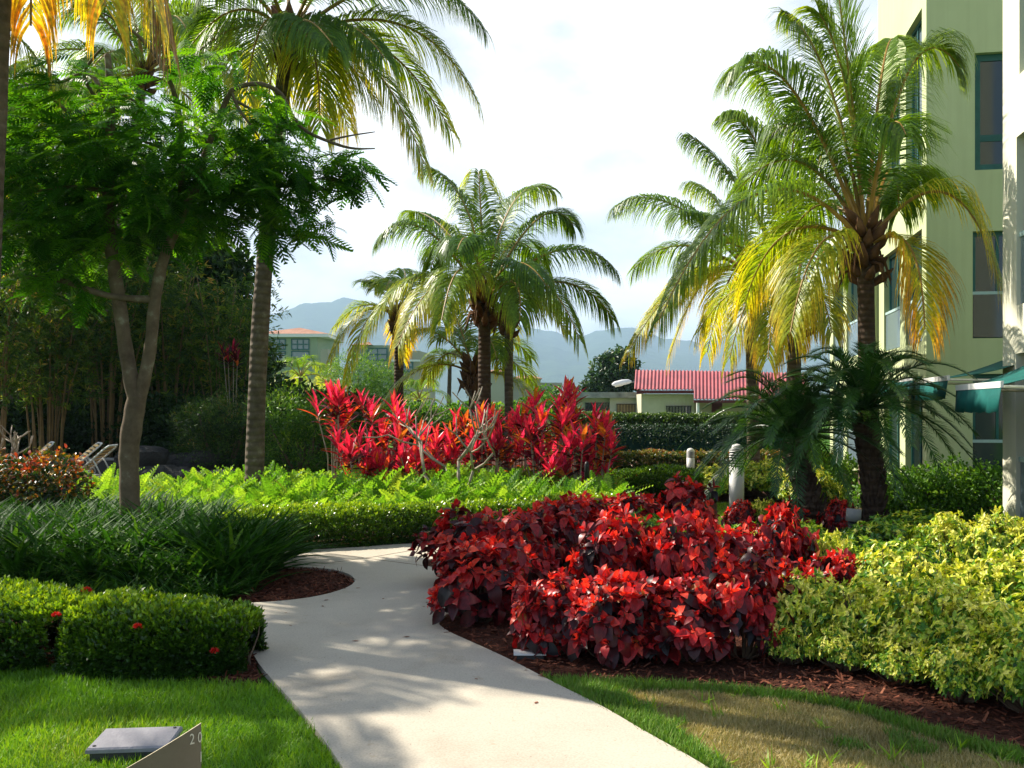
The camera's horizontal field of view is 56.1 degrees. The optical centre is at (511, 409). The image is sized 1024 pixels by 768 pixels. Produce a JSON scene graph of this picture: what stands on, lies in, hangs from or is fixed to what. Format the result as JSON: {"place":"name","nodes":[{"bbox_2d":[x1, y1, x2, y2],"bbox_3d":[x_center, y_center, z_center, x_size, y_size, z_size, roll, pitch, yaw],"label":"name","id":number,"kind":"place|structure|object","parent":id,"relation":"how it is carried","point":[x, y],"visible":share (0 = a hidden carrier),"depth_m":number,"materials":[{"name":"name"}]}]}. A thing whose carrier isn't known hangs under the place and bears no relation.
{"place":"outdoors","nodes":[
{"label":"outdoors","id":0,"kind":"place"},
{"bbox_2d":[0,660,342,767],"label":"grass","id":1,"kind":"structure","parent":0,"point":[71,692],"depth_m":4.89,"materials":[{"name":"green plant"}]},
{"bbox_2d":[321,342,434,413],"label":"resort block","id":2,"kind":"structure","parent":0,"point":[417,357],"depth_m":141.95,"materials":[{"name":"ceramic"}]},
{"bbox_2d":[9,0,877,342],"label":"sky","id":3,"kind":"structure","parent":0,"point":[588,100],"materials":[{"name":"white"}]},
{"bbox_2d":[251,543,707,767],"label":"path","id":4,"kind":"structure","parent":0,"point":[494,715],"depth_m":5.35,"materials":[{"name":"concrete"}]},
{"bbox_2d":[0,423,1012,767],"bbox_3d":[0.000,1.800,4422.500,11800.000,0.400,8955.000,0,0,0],"label":"ground","id":5,"kind":"structure","parent":0,"point":[264,679],"depth_m":4.85,"materials":[{"name":"green plant"}]},
{"bbox_2d":[85,726,182,764],"bbox_3d":[-1.748,1.558,4.460,0.360,0.083,0.280,0,0,-6],"label":"utility box","id":6,"kind":"object","parent":5,"relation":"on","point":[125,743],"visible":0.9,"depth_m":4.38,"materials":[{"name":"grey metal"}]},
{"bbox_2d":[127,723,201,767],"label":"number post","id":7,"kind":"object","parent":5,"relation":"on","point":[183,750],"visible":1,"depth_m":2.63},
{"bbox_2d":[2,569,353,685],"bbox_3d":[-4.241,1.595,7.584,5.620,0.009,4.109,0,0,0],"label":"mulch bed","id":8,"kind":"object","parent":5,"relation":"on","point":[273,599],"visible":0.16,"depth_m":8.39,"materials":[{"name":"brown wood"}]},
{"bbox_2d":[0,575,142,671],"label":"clipped hedge","id":9,"kind":"object","parent":8,"relation":"on","point":[33,607],"visible":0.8,"depth_m":5.89,"materials":[{"name":"green plant"}]},
{"bbox_2d":[0,0,180,285],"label":"coconut palm","id":10,"kind":"object","parent":8,"relation":"on","point":[10,11],"visible":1,"depth_m":8.00,"materials":[{"name":"yellow plant"}]},
{"bbox_2d":[50,584,268,680],"bbox_3d":[-2.201,1.365,6.016,1.262,0.481,0.941,0,0,0],"label":"clipped hedge","id":11,"kind":"object","parent":8,"relation":"on","point":[106,636],"visible":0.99,"depth_m":5.69,"materials":[{"name":"green plant"}]},
{"bbox_2d":[1,526,1023,752],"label":"bark mulch","id":12,"kind":"object","parent":8,"relation":"on","point":[577,661],"visible":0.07,"depth_m":5.82,"materials":[{"name":"brown wood"}]},
{"bbox_2d":[408,498,498,575],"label":"copperleaf shrub","id":13,"kind":"object","parent":12,"relation":"on","point":[442,535],"visible":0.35,"depth_m":8.47,"materials":[{"name":"red plant"}]},
{"bbox_2d":[426,532,542,626],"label":"copperleaf shrub","id":14,"kind":"object","parent":12,"relation":"on","point":[461,580],"visible":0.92,"depth_m":7.02,"materials":[{"name":"red plant"}]},
{"bbox_2d":[470,507,565,586],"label":"copperleaf shrub","id":15,"kind":"object","parent":12,"relation":"on","point":[539,538],"visible":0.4,"depth_m":7.83,"materials":[{"name":"red plant"}]},
{"bbox_2d":[505,566,590,661],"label":"copperleaf shrub","id":16,"kind":"object","parent":12,"relation":"on","point":[541,624],"visible":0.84,"depth_m":6.10,"materials":[{"name":"red plant"}]},
{"bbox_2d":[522,495,590,567],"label":"copperleaf shrub","id":17,"kind":"object","parent":12,"relation":"on","point":[568,529],"visible":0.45,"depth_m":9.41,"materials":[{"name":"red plant"}]},
{"bbox_2d":[548,490,620,534],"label":"copperleaf shrub","id":18,"kind":"object","parent":12,"relation":"on","point":[589,507],"visible":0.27,"depth_m":10.10,"materials":[{"name":"red plant"}]},
{"bbox_2d":[565,503,673,584],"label":"copperleaf shrub","id":19,"kind":"object","parent":12,"relation":"on","point":[617,545],"visible":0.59,"depth_m":7.19,"materials":[{"name":"red plant"}]},
{"bbox_2d":[564,564,674,669],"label":"copperleaf shrub","id":20,"kind":"object","parent":12,"relation":"on","point":[612,615],"visible":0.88,"depth_m":5.88,"materials":[{"name":"red plant"}]},
{"bbox_2d":[607,491,676,529],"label":"copperleaf shrub","id":21,"kind":"object","parent":12,"relation":"on","point":[623,499],"visible":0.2,"depth_m":10.58,"materials":[{"name":"red plant"}]},
{"bbox_2d":[638,471,719,530],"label":"copperleaf shrub","id":22,"kind":"object","parent":12,"relation":"on","point":[675,497],"visible":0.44,"depth_m":10.73,"materials":[{"name":"red plant"}]},
{"bbox_2d":[636,504,724,585],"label":"copperleaf shrub","id":23,"kind":"object","parent":12,"relation":"on","point":[693,551],"visible":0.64,"depth_m":7.16,"materials":[{"name":"red plant"}]},
{"bbox_2d":[633,571,738,664],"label":"copperleaf shrub","id":24,"kind":"object","parent":12,"relation":"on","point":[682,629],"visible":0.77,"depth_m":5.88,"materials":[{"name":"red plant"}]},
{"bbox_2d":[702,515,775,575],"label":"copperleaf shrub","id":25,"kind":"object","parent":12,"relation":"on","point":[740,538],"visible":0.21,"depth_m":7.48,"materials":[{"name":"red plant"}]},
{"bbox_2d":[698,541,802,658],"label":"copperleaf shrub","id":26,"kind":"object","parent":12,"relation":"on","point":[742,592],"visible":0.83,"depth_m":6.02,"materials":[{"name":"red plant"}]},
{"bbox_2d":[749,501,819,573],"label":"copperleaf shrub","id":27,"kind":"object","parent":12,"relation":"on","point":[784,536],"visible":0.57,"depth_m":7.76,"materials":[{"name":"red plant"}]},
{"bbox_2d":[754,614,821,664],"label":"variegated shrub","id":28,"kind":"object","parent":12,"relation":"on","point":[787,650],"visible":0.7,"depth_m":5.88,"materials":[{"name":"green plant"}]},
{"bbox_2d":[763,566,860,653],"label":"variegated shrub","id":29,"kind":"object","parent":12,"relation":"on","point":[809,586],"visible":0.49,"depth_m":6.01,"materials":[{"name":"green plant"}]},
{"bbox_2d":[799,615,875,671],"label":"variegated shrub","id":30,"kind":"object","parent":12,"relation":"on","point":[833,649],"visible":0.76,"depth_m":5.73,"materials":[{"name":"green plant"}]},
{"bbox_2d":[810,547,866,616],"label":"copperleaf shrub","id":31,"kind":"object","parent":12,"relation":"on","point":[838,567],"visible":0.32,"depth_m":6.93,"materials":[{"name":"red plant"}]},
{"bbox_2d":[796,570,930,659],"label":"variegated shrub","id":32,"kind":"object","parent":12,"relation":"on","point":[852,608],"visible":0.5,"depth_m":5.88,"materials":[{"name":"green plant"}]},
{"bbox_2d":[832,514,923,546],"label":"green shrub","id":33,"kind":"object","parent":12,"relation":"on","point":[876,532],"visible":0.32,"depth_m":9.32,"materials":[{"name":"green plant"}]},
{"bbox_2d":[857,623,928,684],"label":"variegated shrub","id":34,"kind":"object","parent":12,"relation":"on","point":[887,655],"visible":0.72,"depth_m":5.44,"materials":[{"name":"green plant"}]},
{"bbox_2d":[844,542,959,596],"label":"variegated shrub","id":35,"kind":"object","parent":12,"relation":"on","point":[897,564],"visible":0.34,"depth_m":6.78,"materials":[{"name":"yellow plant"}]},
{"bbox_2d":[858,534,956,571],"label":"shrub","id":36,"kind":"object","parent":12,"relation":"on","point":[927,548],"visible":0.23,"depth_m":8.35,"materials":[{"name":"green plant"}]},
{"bbox_2d":[849,564,989,676],"bbox_3d":[2.533,1.272,5.769,0.903,0.680,0.810,0,0,-43],"label":"variegated shrub","id":37,"kind":"object","parent":12,"relation":"on","point":[922,598],"visible":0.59,"depth_m":5.62,"materials":[{"name":"green plant"}]},
{"bbox_2d":[905,510,979,564],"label":"variegated shrub","id":38,"kind":"object","parent":12,"relation":"on","point":[949,530],"visible":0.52,"depth_m":8.78,"materials":[{"name":"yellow plant"}]},
{"bbox_2d":[909,634,995,702],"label":"variegated shrub","id":39,"kind":"object","parent":12,"relation":"on","point":[947,679],"visible":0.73,"depth_m":5.10,"materials":[{"name":"green plant"}]},
{"bbox_2d":[901,558,1023,608],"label":"variegated shrub","id":40,"kind":"object","parent":12,"relation":"on","point":[963,568],"visible":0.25,"depth_m":6.42,"materials":[{"name":"yellow plant"}]},
{"bbox_2d":[904,584,1023,693],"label":"variegated shrub","id":41,"kind":"object","parent":12,"relation":"on","point":[998,611],"visible":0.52,"depth_m":5.30,"materials":[{"name":"green plant"}]},
{"bbox_2d":[945,545,1023,600],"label":"variegated shrub","id":42,"kind":"object","parent":12,"relation":"on","point":[1005,566],"visible":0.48,"depth_m":6.44,"materials":[{"name":"yellow plant"}]},
{"bbox_2d":[954,612,1023,712],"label":"variegated shrub","id":43,"kind":"object","parent":12,"relation":"on","point":[1008,678],"visible":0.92,"depth_m":4.95,"materials":[{"name":"green plant"}]},
{"bbox_2d":[954,504,1023,569],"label":"variegated shrub","id":44,"kind":"object","parent":12,"relation":"on","point":[986,526],"visible":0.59,"depth_m":8.55,"materials":[{"name":"yellow plant"}]},
{"bbox_2d":[269,328,343,388],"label":"villa","id":45,"kind":"object","parent":5,"relation":"on","point":[299,342],"visible":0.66,"depth_m":150.00,"materials":[{"name":"paint"}]},
{"bbox_2d":[1,449,1002,550],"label":"mulch bed","id":46,"kind":"object","parent":5,"relation":"on","point":[714,506],"depth_m":16.94,"materials":[{"name":"brown soil"}]},
{"bbox_2d":[0,226,77,479],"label":"bamboo clump","id":47,"kind":"object","parent":46,"relation":"on","point":[6,382],"visible":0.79,"depth_m":20.93,"materials":[{"name":"green plant"}]},
{"bbox_2d":[0,443,99,508],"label":"croton","id":48,"kind":"object","parent":46,"relation":"on","point":[27,486],"visible":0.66,"depth_m":12.74,"materials":[{"name":"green plant"}]},
{"bbox_2d":[0,396,118,457],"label":"undergrowth shrub","id":49,"kind":"object","parent":46,"relation":"on","point":[76,438],"visible":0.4,"depth_m":23.92,"materials":[{"name":"green plant"}]},
{"bbox_2d":[0,232,129,457],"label":"bamboo clump","id":50,"kind":"object","parent":46,"relation":"on","point":[55,350],"visible":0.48,"depth_m":22.44,"materials":[{"name":"green plant"}]},
{"bbox_2d":[51,217,184,457],"bbox_3d":[-9.945,-1.725,23.776,3.660,6.651,3.229,0,0,25],"label":"bamboo clump","id":51,"kind":"object","parent":46,"relation":"on","point":[111,376],"visible":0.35,"depth_m":23.80,"materials":[{"name":"green plant"}]},
{"bbox_2d":[8,0,269,398],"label":"coconut palm","id":52,"kind":"object","parent":46,"relation":"on","point":[149,63],"visible":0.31,"depth_m":26.87,"materials":[{"name":"green plant"}]},
{"bbox_2d":[0,485,348,600],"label":"strap leaf ground cover","id":53,"kind":"object","parent":46,"relation":"on","point":[161,544],"visible":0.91,"depth_m":8.88,"materials":[{"name":"green plant"}]},
{"bbox_2d":[102,391,246,466],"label":"undergrowth shrub","id":54,"kind":"object","parent":46,"relation":"on","point":[156,433],"visible":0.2,"depth_m":23.44,"materials":[{"name":"green plant"}]},
{"bbox_2d":[123,249,239,413],"bbox_3d":[-8.845,-1.370,24.929,3.278,5.942,2.964,0,0,27],"label":"bamboo clump","id":55,"kind":"object","parent":46,"relation":"on","point":[159,375],"visible":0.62,"depth_m":24.69,"materials":[{"name":"green plant"}]},
{"bbox_2d":[0,12,396,514],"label":"flame tree","id":56,"kind":"object","parent":46,"relation":"on","point":[104,166],"visible":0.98,"depth_m":10.79,"materials":[{"name":"green plant"}]},
{"bbox_2d":[152,233,291,406],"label":"thicket tree","id":57,"kind":"object","parent":46,"relation":"on","point":[239,267],"visible":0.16,"depth_m":27.40,"materials":[{"name":"green plant"}]},
{"bbox_2d":[161,388,286,474],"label":"tall shrub","id":58,"kind":"object","parent":46,"relation":"on","point":[223,431],"visible":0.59,"depth_m":20.39,"materials":[{"name":"green plant"}]},
{"bbox_2d":[159,267,291,402],"bbox_3d":[-7.512,-1.141,24.870,3.296,5.483,3.506,0,0,-24],"label":"bamboo clump","id":59,"kind":"object","parent":46,"relation":"on","point":[243,322],"visible":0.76,"depth_m":24.58,"materials":[{"name":"green plant"}]},
{"bbox_2d":[221,373,360,471],"bbox_3d":[-5.638,0.409,24.520,4.010,2.798,2.563,0,0,0],"label":"undergrowth shrub","id":60,"kind":"object","parent":46,"relation":"on","point":[279,381],"visible":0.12,"depth_m":24.10,"materials":[{"name":"green plant"}]},
{"bbox_2d":[238,379,376,478],"bbox_3d":[-4.295,0.550,20.259,2.940,2.379,2.234,0,0,0],"label":"tall shrub","id":61,"kind":"object","parent":46,"relation":"on","point":[301,423],"visible":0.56,"depth_m":19.85,"materials":[{"name":"green plant"}]},
{"bbox_2d":[133,0,495,485],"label":"coconut palm","id":62,"kind":"object","parent":46,"relation":"on","point":[297,43],"visible":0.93,"depth_m":14.53,"materials":[{"name":"green plant"}]},
{"bbox_2d":[300,378,360,478],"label":"ti plant","id":63,"kind":"object","parent":46,"relation":"on","point":[337,399],"visible":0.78,"depth_m":15.89,"materials":[{"name":"red plant"}]},
{"bbox_2d":[215,499,460,549],"bbox_3d":[-2.002,1.336,11.279,3.006,0.539,0.890,0,0,-24],"label":"clipped hedge","id":64,"kind":"object","parent":46,"relation":"on","point":[330,514],"visible":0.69,"depth_m":11.10,"materials":[{"name":"green plant"}]},
{"bbox_2d":[53,460,656,532],"bbox_3d":[-2.793,1.192,14.728,10.150,0.780,5.988,0,0,0],"label":"fern bed","id":65,"kind":"object","parent":46,"relation":"on","point":[278,485],"visible":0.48,"depth_m":14.02,"materials":[{"name":"green plant"}]},
{"bbox_2d":[321,423,390,480],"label":"ti plant","id":66,"kind":"object","parent":46,"relation":"on","point":[351,448],"visible":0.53,"depth_m":15.25,"materials":[{"name":"red plant"}]},
{"bbox_2d":[318,344,413,428],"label":"feathery shrub","id":67,"kind":"object","parent":46,"relation":"on","point":[376,378],"visible":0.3,"depth_m":33.72,"materials":[{"name":"green plant"}]},
{"bbox_2d":[350,388,412,470],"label":"ti plant","id":68,"kind":"object","parent":46,"relation":"on","point":[372,409],"visible":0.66,"depth_m":16.26,"materials":[{"name":"red plant"}]},
{"bbox_2d":[326,268,472,468],"bbox_3d":[-3.225,-1.205,26.009,3.799,5.613,3.411,0,0,-25],"label":"coconut palm","id":69,"kind":"object","parent":46,"relation":"on","point":[380,284],"visible":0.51,"depth_m":25.83,"materials":[{"name":"green plant"}]},
{"bbox_2d":[383,416,452,475],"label":"ti plant","id":70,"kind":"object","parent":46,"relation":"on","point":[414,452],"visible":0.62,"depth_m":15.40,"materials":[{"name":"red plant"}]},
{"bbox_2d":[384,398,467,450],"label":"feathery shrub","id":71,"kind":"object","parent":46,"relation":"on","point":[424,411],"visible":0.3,"depth_m":35.55,"materials":[{"name":"green plant"}]},
{"bbox_2d":[363,387,498,486],"bbox_3d":[-0.869,0.630,14.590,3.102,1.981,1.773,0,0,45],"label":"bare frangipani","id":72,"kind":"object","parent":46,"relation":"on","point":[468,448],"visible":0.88,"depth_m":14.54,"materials":[{"name":"grey plant"}]},
{"bbox_2d":[375,300,551,470],"bbox_3d":[-1.162,-0.655,23.706,4.469,4.510,3.844,0,0,0],"label":"coconut palm","id":73,"kind":"object","parent":46,"relation":"on","point":[469,374],"visible":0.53,"depth_m":23.93,"materials":[{"name":"green plant"}]},
{"bbox_2d":[463,399,516,474],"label":"ti plant","id":74,"kind":"object","parent":46,"relation":"on","point":[497,440],"visible":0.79,"depth_m":15.84,"materials":[{"name":"red plant"}]},
{"bbox_2d":[358,165,623,470],"bbox_3d":[-0.300,-1.772,19.035,5.134,6.745,5.589,0,0,0],"label":"coconut palm","id":75,"kind":"object","parent":46,"relation":"on","point":[483,285],"visible":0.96,"depth_m":18.40,"materials":[{"name":"green plant"}]},
{"bbox_2d":[420,270,573,473],"bbox_3d":[-0.386,-0.909,23.228,3.624,5.018,3.322,0,0,0],"label":"coconut palm","id":76,"kind":"object","parent":46,"relation":"on","point":[508,384],"visible":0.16,"depth_m":22.91,"materials":[{"name":"green plant"}]},
{"bbox_2d":[487,386,552,473],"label":"ti plant","id":77,"kind":"object","parent":46,"relation":"on","point":[533,400],"visible":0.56,"depth_m":16.59,"materials":[{"name":"red plant"}]},
{"bbox_2d":[452,488,615,522],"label":"clipped hedge","id":78,"kind":"object","parent":46,"relation":"on","point":[480,504],"visible":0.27,"depth_m":12.18,"materials":[{"name":"green plant"}]},
{"bbox_2d":[507,399,578,482],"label":"ti plant","id":79,"kind":"object","parent":46,"relation":"on","point":[534,443],"visible":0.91,"depth_m":15.68,"materials":[{"name":"red plant"}]},
{"bbox_2d":[538,375,589,476],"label":"ti plant","id":80,"kind":"object","parent":46,"relation":"on","point":[567,397],"visible":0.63,"depth_m":16.35,"materials":[{"name":"red plant"}]},
{"bbox_2d":[544,418,605,488],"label":"ti plant","id":81,"kind":"object","parent":46,"relation":"on","point":[580,441],"visible":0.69,"depth_m":15.45,"materials":[{"name":"red plant"}]},
{"bbox_2d":[566,401,625,483],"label":"ti plant","id":82,"kind":"object","parent":46,"relation":"on","point":[604,423],"visible":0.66,"depth_m":15.70,"materials":[{"name":"red plant"}]},
{"bbox_2d":[604,463,704,498],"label":"clipped hedge","id":83,"kind":"object","parent":46,"relation":"on","point":[657,476],"visible":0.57,"depth_m":16.64,"materials":[{"name":"green plant"}]},
{"bbox_2d":[550,410,809,453],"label":"boundary hedge","id":84,"kind":"object","parent":46,"relation":"on","point":[667,418],"visible":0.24,"depth_m":32.53,"materials":[{"name":"green plant"}]},
{"bbox_2d":[559,421,818,453],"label":"hedge","id":85,"kind":"object","parent":46,"relation":"on","point":[658,438],"visible":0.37,"depth_m":31.77,"materials":[{"name":"green plant"}]},
{"bbox_2d":[575,448,831,473],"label":"hedge","id":86,"kind":"object","parent":46,"relation":"on","point":[648,456],"visible":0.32,"depth_m":23.26,"materials":[{"name":"green plant"}]},
{"bbox_2d":[604,151,824,462],"bbox_3d":[4.339,-2.038,21.117,4.062,7.284,5.935,0,0,34],"label":"coconut palm","id":87,"kind":"object","parent":46,"relation":"on","point":[717,272],"visible":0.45,"depth_m":20.95,"materials":[{"name":"green plant"}]},
{"bbox_2d":[727,455,788,501],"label":"variegated shrub","id":88,"kind":"object","parent":46,"relation":"on","point":[760,472],"visible":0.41,"depth_m":16.43,"materials":[{"name":"green plant"}]},
{"bbox_2d":[666,68,857,445],"bbox_3d":[4.800,-2.325,17.816,3.447,7.856,4.041,0,0,28],"label":"coconut palm","id":89,"kind":"object","parent":46,"relation":"on","point":[820,324],"visible":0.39,"depth_m":17.11,"materials":[{"name":"green plant"}]},
{"bbox_2d":[679,367,916,527],"bbox_3d":[3.741,0.540,12.653,3.088,2.276,3.011,0,0,0],"label":"pygmy date palm","id":90,"kind":"object","parent":46,"relation":"on","point":[805,488],"visible":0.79,"depth_m":12.29,"materials":[{"name":"green plant"}]},
{"bbox_2d":[645,0,1002,508],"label":"coconut palm","id":91,"kind":"object","parent":46,"relation":"on","point":[862,232],"visible":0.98,"depth_m":13.77,"materials":[{"name":"green plant"}]},
{"bbox_2d":[857,452,1002,525],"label":"green shrub","id":92,"kind":"object","parent":46,"relation":"on","point":[974,488],"visible":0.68,"depth_m":12.99,"materials":[{"name":"green plant"}]},
{"bbox_2d":[558,392,642,422],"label":"flat roof house","id":93,"kind":"structure","parent":5,"relation":"on","point":[622,402],"depth_m":59.65,"materials":[{"name":"paint"}]},
{"bbox_2d":[576,344,644,391],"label":"broadleaf tree","id":94,"kind":"object","parent":5,"relation":"on","point":[608,372],"visible":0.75,"depth_m":67.49,"materials":[{"name":"green plant"}]},
{"bbox_2d":[743,340,995,525],"bbox_3d":[4.639,0.353,12.242,2.998,2.499,3.030,0,0,0],"label":"pygmy date palm","id":95,"kind":"object","parent":5,"relation":"on","point":[870,372],"visible":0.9,"depth_m":11.98,"materials":[{"name":"green plant"}]},
{"bbox_2d":[830,0,1002,490],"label":"apartment wing","id":96,"kind":"structure","parent":5,"relation":"on","point":[976,122],"depth_m":18.93,"materials":[{"name":"paint"}]},
{"bbox_2d":[973,232,1002,337],"bbox_3d":[9.685,-2.450,18.898,1.236,2.096,0.070,0,0,10],"label":"window","id":97,"kind":"structure","parent":96,"relation":"in","point":[982,281],"depth_m":18.95,"materials":[{"name":"grey glass"}]},
{"bbox_2d":[973,374,1002,439],"bbox_3d":[9.685,0.325,18.898,1.236,2.046,0.070,0,0,10],"label":"window","id":98,"kind":"structure","parent":96,"relation":"in","point":[989,426],"depth_m":18.93,"materials":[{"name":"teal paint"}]},
{"bbox_2d":[975,54,1002,169],"bbox_3d":[9.704,-5.850,18.895,1.196,2.296,0.070,0,0,10],"label":"window","id":99,"kind":"structure","parent":96,"relation":"in","point":[989,74],"depth_m":18.93,"materials":[{"name":"grey glass"}]},
{"bbox_2d":[1003,0,1023,528],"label":"apartment block","id":100,"kind":"structure","parent":5,"relation":"on","point":[1013,245],"depth_m":12.10,"materials":[{"name":"beige paint"}]},
{"bbox_2d":[955,366,1023,412],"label":"awning","id":101,"kind":"object","parent":100,"relation":"attached to","point":[981,397],"visible":1,"depth_m":10.75,"materials":[{"name":"teal fabric"}]},
{"bbox_2d":[269,297,829,407],"bbox_3d":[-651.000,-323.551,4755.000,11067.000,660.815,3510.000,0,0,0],"label":"hills","id":102,"kind":"structure","parent":0,"point":[559,359],"depth_m":4644.51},
{"bbox_2d":[634,369,803,428],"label":"red roof house","id":103,"kind":"structure","parent":0,"point":[705,384],"depth_m":57.18,"materials":[{"name":"metal"}]},
{"bbox_2d":[540,670,1023,767],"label":"grass","id":104,"kind":"structure","parent":0,"point":[929,743],"depth_m":4.75,"materials":[{"name":"green plant"}]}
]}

